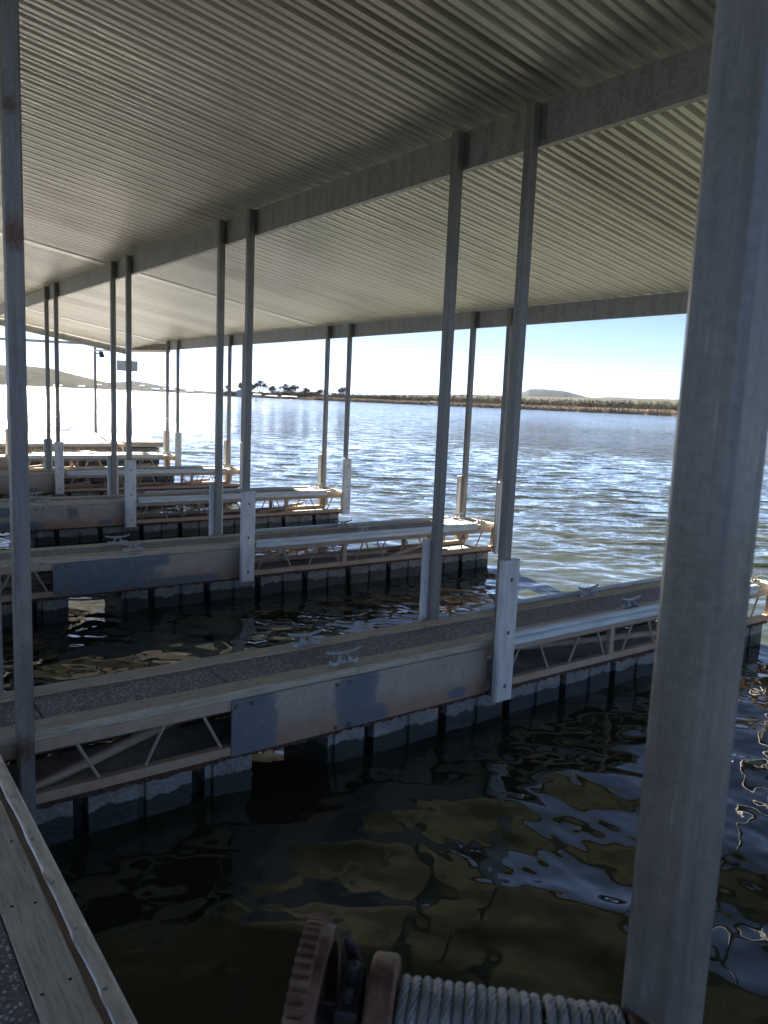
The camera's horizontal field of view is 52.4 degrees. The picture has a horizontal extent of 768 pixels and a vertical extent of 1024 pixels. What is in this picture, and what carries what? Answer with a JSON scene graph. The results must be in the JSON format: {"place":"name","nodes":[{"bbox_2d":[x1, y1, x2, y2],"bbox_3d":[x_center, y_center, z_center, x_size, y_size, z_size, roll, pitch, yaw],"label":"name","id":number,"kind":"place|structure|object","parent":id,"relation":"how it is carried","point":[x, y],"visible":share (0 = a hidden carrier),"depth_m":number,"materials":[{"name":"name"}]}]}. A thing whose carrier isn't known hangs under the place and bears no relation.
{"place":"outdoors","nodes":[
{"label":"outdoors","id":0,"kind":"place"},
{"bbox_2d":[0,365,215,393],"bbox_3d":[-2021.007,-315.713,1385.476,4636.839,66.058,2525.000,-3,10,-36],"label":"hills","id":1,"kind":"structure","parent":0,"point":[35,376],"depth_m":2106.83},
{"bbox_2d":[107,381,215,392],"bbox_3d":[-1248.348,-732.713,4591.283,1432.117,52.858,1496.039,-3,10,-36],"label":"hills","id":2,"kind":"structure","parent":0,"point":[136,383],"depth_m":4176.17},
{"bbox_2d":[236,389,241,396],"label":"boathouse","id":3,"kind":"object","parent":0,"point":[239,393],"visible":0.4,"depth_m":749.62,"materials":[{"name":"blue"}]},
{"bbox_2d":[253,394,260,397],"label":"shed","id":4,"kind":"structure","parent":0,"point":[256,395],"depth_m":751.88,"materials":[{"name":"white metal"}]},
{"bbox_2d":[0,314,686,398],"label":"sky","id":5,"kind":"structure","parent":0,"point":[636,357],"materials":[{"name":"white"}]},
{"bbox_2d":[0,385,767,1023],"bbox_3d":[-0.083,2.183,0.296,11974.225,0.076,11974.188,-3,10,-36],"label":"water","id":6,"kind":"structure","parent":0,"point":[496,853],"depth_m":4.50,"materials":[{"name":"blue liquid"}]},
{"bbox_2d":[0,439,123,464],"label":"finger pier","id":7,"kind":"structure","parent":6,"relation":"in","point":[78,445],"depth_m":22.60,"materials":[{"name":"metal"}]},
{"bbox_2d":[0,755,137,1023],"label":"walkway","id":8,"kind":"structure","parent":6,"relation":"on","point":[54,968],"depth_m":2.26,"materials":[{"name":"grey wood"}]},
{"bbox_2d":[621,0,767,1023],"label":"roof post","id":9,"kind":"object","parent":8,"relation":"attached to","point":[720,443],"visible":1,"depth_m":0.80,"materials":[{"name":"metal"}]},
{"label":"winch bracket","id":10,"kind":"object","parent":8,"relation":"on","visible":0},
{"bbox_2d":[282,913,648,1023],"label":"boat lift winch","id":11,"kind":"object","parent":10,"relation":"on","point":[382,994],"visible":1,"depth_m":0.89,"materials":[{"name":"metal"}]},
{"bbox_2d":[0,431,162,460],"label":"floating dock","id":12,"kind":"structure","parent":6,"relation":"on","point":[139,444],"depth_m":24.79,"materials":[{"name":"metal"}]},
{"bbox_2d":[0,337,169,432],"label":"open frame","id":13,"kind":"object","parent":12,"relation":"on","point":[160,347],"visible":0.44,"depth_m":27.09,"materials":[{"name":"grey metal"}]},
{"bbox_2d":[96,349,104,357],"bbox_3d":[-10.281,-5.746,28.275,0.282,0.297,0.140,-3,10,-36],"label":"floodlight","id":14,"kind":"object","parent":13,"relation":"attached to","point":[101,353],"visible":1,"depth_m":28.24,"materials":[{"name":"black plastic"}]},
{"bbox_2d":[117,360,137,371],"bbox_3d":[-7.831,-4.609,23.797,0.640,0.610,0.020,-3,10,-36],"label":"hanging sign","id":15,"kind":"object","parent":13,"relation":"hanging from","point":[121,365],"visible":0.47,"depth_m":23.76,"materials":[{"name":"grey metal"}]},
{"bbox_2d":[0,450,174,481],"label":"finger pier","id":16,"kind":"structure","parent":6,"relation":"in","point":[87,456],"depth_m":18.79,"materials":[{"name":"wood"},{"name":"concrete"},{"name":"steel"}]},
{"bbox_2d":[4,301,7,453],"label":"roof post","id":17,"kind":"object","parent":16,"relation":"attached to","point":[6,441],"visible":0.06,"depth_m":18.05,"materials":[{"name":"metal"}]},
{"bbox_2d":[163,341,169,465],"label":"roof post","id":18,"kind":"object","parent":16,"relation":"attached to","point":[166,439],"visible":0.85,"depth_m":20.18,"materials":[{"name":"metal"}]},
{"bbox_2d":[175,340,181,465],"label":"roof post","id":19,"kind":"object","parent":16,"relation":"attached to","point":[178,445],"visible":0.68,"depth_m":19.62,"materials":[{"name":"metal"}]},
{"bbox_2d":[0,463,239,498],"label":"finger pier","id":20,"kind":"structure","parent":6,"relation":"in","point":[43,481],"depth_m":15.60,"materials":[{"name":"wood"},{"name":"concrete"},{"name":"steel"}]},
{"bbox_2d":[43,286,52,469],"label":"roof post","id":21,"kind":"object","parent":20,"relation":"attached to","point":[48,452],"visible":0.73,"depth_m":14.96,"materials":[{"name":"metal"}]},
{"bbox_2d":[53,282,63,493],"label":"roof post","id":22,"kind":"object","parent":20,"relation":"attached to","point":[59,463],"visible":1,"depth_m":14.45,"materials":[{"name":"metal"}]},
{"bbox_2d":[223,335,232,483],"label":"roof post","id":23,"kind":"object","parent":20,"relation":"attached to","point":[227,450],"visible":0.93,"depth_m":17.22,"materials":[{"name":"metal"}]},
{"bbox_2d":[239,334,244,487],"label":"roof post","id":24,"kind":"object","parent":20,"relation":"attached to","point":[241,446],"visible":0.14,"depth_m":16.66,"materials":[{"name":"metal"}]},
{"bbox_2d":[0,483,341,545],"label":"finger pier","id":25,"kind":"structure","parent":6,"relation":"in","point":[68,520],"depth_m":11.87,"materials":[{"name":"wood"},{"name":"concrete"},{"name":"steel"}]},
{"bbox_2d":[107,261,118,494],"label":"roof post","id":26,"kind":"object","parent":25,"relation":"attached to","point":[112,475],"visible":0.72,"depth_m":11.75,"materials":[{"name":"metal"}]},
{"bbox_2d":[124,255,135,527],"bbox_3d":[-3.667,-1.692,11.215,0.160,3.852,0.174,-3,10,-36],"label":"roof post","id":27,"kind":"object","parent":25,"relation":"attached to","point":[130,489],"visible":1,"depth_m":11.23,"materials":[{"name":"metal"}]},
{"bbox_2d":[317,325,332,504],"bbox_3d":[-1.054,-1.684,14.039,0.160,3.262,0.174,-3,10,-36],"label":"roof post","id":28,"kind":"object","parent":25,"relation":"attached to","point":[322,460],"visible":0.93,"depth_m":14.01,"materials":[{"name":"metal"}]},
{"bbox_2d":[341,323,354,513],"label":"roof post","id":29,"kind":"object","parent":25,"relation":"attached to","point":[346,487],"visible":1,"depth_m":13.48,"materials":[{"name":"metal"}]},
{"bbox_2d":[0,512,493,626],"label":"finger pier","id":30,"kind":"structure","parent":6,"relation":"in","point":[126,576],"depth_m":8.43,"materials":[{"name":"wood"},{"name":"concrete"},{"name":"steel"}]},
{"bbox_2d":[209,220,227,535],"bbox_3d":[-1.849,-1.264,8.760,0.160,3.852,0.174,-3,10,-36],"label":"roof post","id":31,"kind":"object","parent":30,"relation":"attached to","point":[216,507],"visible":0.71,"depth_m":8.72,"materials":[{"name":"metal"}]},
{"bbox_2d":[239,209,257,581],"bbox_3d":[-1.432,-1.165,8.197,0.160,3.852,0.174,-3,10,-36],"label":"roof post","id":32,"kind":"object","parent":30,"relation":"attached to","point":[247,531],"visible":1,"depth_m":8.21,"materials":[{"name":"metal"}]},
{"bbox_2d":[454,311,480,539],"bbox_3d":[1.180,-1.157,11.021,0.160,3.262,0.174,-3,10,-36],"label":"roof post","id":33,"kind":"object","parent":30,"relation":"attached to","point":[461,493],"visible":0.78,"depth_m":10.99,"materials":[{"name":"metal"}]},
{"bbox_2d":[491,308,513,553],"bbox_3d":[1.597,-1.059,10.458,0.160,3.262,0.174,-3,10,-36],"label":"roof post","id":34,"kind":"object","parent":30,"relation":"attached to","point":[503,420],"visible":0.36,"depth_m":10.43,"materials":[{"name":"metal"}]},
{"bbox_2d":[265,395,276,397],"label":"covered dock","id":35,"kind":"object","parent":6,"relation":"in","point":[267,396],"visible":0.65,"depth_m":759.26,"materials":[{"name":"white"}]},
{"bbox_2d":[0,572,767,846],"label":"finger pier","id":36,"kind":"structure","parent":6,"relation":"in","point":[333,699],"depth_m":4.66,"materials":[{"name":"concrete"},{"name":"steel"},{"name":"wood"}]},
{"bbox_2d":[0,571,3,691],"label":"roof post","id":37,"kind":"object","parent":36,"relation":"attached to","point":[1,670],"depth_m":4.08,"materials":[{"name":"metal"}]},
{"bbox_2d":[0,0,35,819],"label":"roof post","id":38,"kind":"object","parent":36,"relation":"attached to","point":[13,226],"visible":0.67,"depth_m":3.32,"materials":[{"name":"metal"}]},
{"bbox_2d":[419,130,470,620],"bbox_3d":[0.434,-0.726,5.676,0.160,3.852,0.174,-3,10,-36],"label":"roof post","id":39,"kind":"object","parent":36,"relation":"attached to","point":[431,567],"visible":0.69,"depth_m":5.63,"materials":[{"name":"metal"}]},
{"bbox_2d":[486,101,547,702],"bbox_3d":[0.851,-0.628,5.114,0.160,3.852,0.174,-3,10,-36],"label":"roof post","id":40,"kind":"object","parent":36,"relation":"attached to","point":[499,683],"visible":1,"depth_m":5.11,"materials":[{"name":"metal"}]},
{"bbox_2d":[0,0,716,353],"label":"dock roof","id":41,"kind":"structure","parent":40,"relation":"on","point":[160,138],"depth_m":6.21,"materials":[{"name":"grey metal"}]},
{"bbox_2d":[233,396,672,415],"bbox_3d":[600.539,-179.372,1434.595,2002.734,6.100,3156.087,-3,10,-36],"label":"shore ground","id":42,"kind":"structure","parent":0,"point":[488,407],"depth_m":699.35,"materials":[{"name":"soil"}]},
{"bbox_2d":[254,379,268,393],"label":"bare tree","id":43,"kind":"object","parent":42,"relation":"on","point":[260,382],"visible":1,"depth_m":778.80,"materials":[{"name":"plant"}]},
{"bbox_2d":[223,389,315,397],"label":"point brush","id":44,"kind":"object","parent":42,"relation":"on","point":[277,393],"visible":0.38,"depth_m":787.91,"materials":[{"name":"green plant"}]},
{"bbox_2d":[267,385,276,394],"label":"bare tree","id":45,"kind":"object","parent":42,"relation":"on","point":[272,389],"visible":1,"depth_m":781.10,"materials":[{"name":"plant"}]},
{"bbox_2d":[278,383,288,394],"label":"bare tree","id":46,"kind":"object","parent":42,"relation":"on","point":[285,387],"visible":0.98,"depth_m":782.93,"materials":[{"name":"plant"}]},
{"bbox_2d":[287,385,299,395],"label":"bare tree","id":47,"kind":"object","parent":42,"relation":"on","point":[292,389],"visible":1,"depth_m":784.02,"materials":[{"name":"plant"}]},
{"bbox_2d":[302,387,311,395],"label":"bare tree","id":48,"kind":"object","parent":42,"relation":"on","point":[307,391],"visible":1,"depth_m":784.92,"materials":[{"name":"plant"}]},
{"bbox_2d":[315,389,323,395],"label":"bare tree","id":49,"kind":"object","parent":42,"relation":"on","point":[319,391],"visible":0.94,"depth_m":786.85,"materials":[{"name":"plant"}]},
{"bbox_2d":[337,387,345,396],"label":"bare tree","id":50,"kind":"object","parent":42,"relation":"on","point":[343,389],"visible":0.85,"depth_m":787.65,"materials":[{"name":"plant"}]},
{"bbox_2d":[223,394,676,415],"bbox_3d":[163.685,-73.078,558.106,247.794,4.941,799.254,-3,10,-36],"label":"reeds","id":51,"kind":"object","parent":42,"relation":"on","point":[620,410],"visible":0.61,"depth_m":679.87,"materials":[{"name":"plant"}]},
{"bbox_2d":[280,392,677,410],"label":"shore brush","id":52,"kind":"object","parent":42,"relation":"on","point":[538,402],"visible":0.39,"depth_m":723.79,"materials":[{"name":"green plant"}]},
{"bbox_2d":[353,394,678,408],"bbox_3d":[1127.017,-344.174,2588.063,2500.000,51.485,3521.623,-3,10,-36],"label":"ridge","id":53,"kind":"structure","parent":0,"point":[647,400],"depth_m":2566.96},
{"bbox_2d":[522,389,632,398],"bbox_3d":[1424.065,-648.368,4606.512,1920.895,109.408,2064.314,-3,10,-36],"label":"mesa","id":54,"kind":"structure","parent":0,"point":[543,393],"depth_m":4352.06,"materials":[{"name":"grey stone"}]}
]}

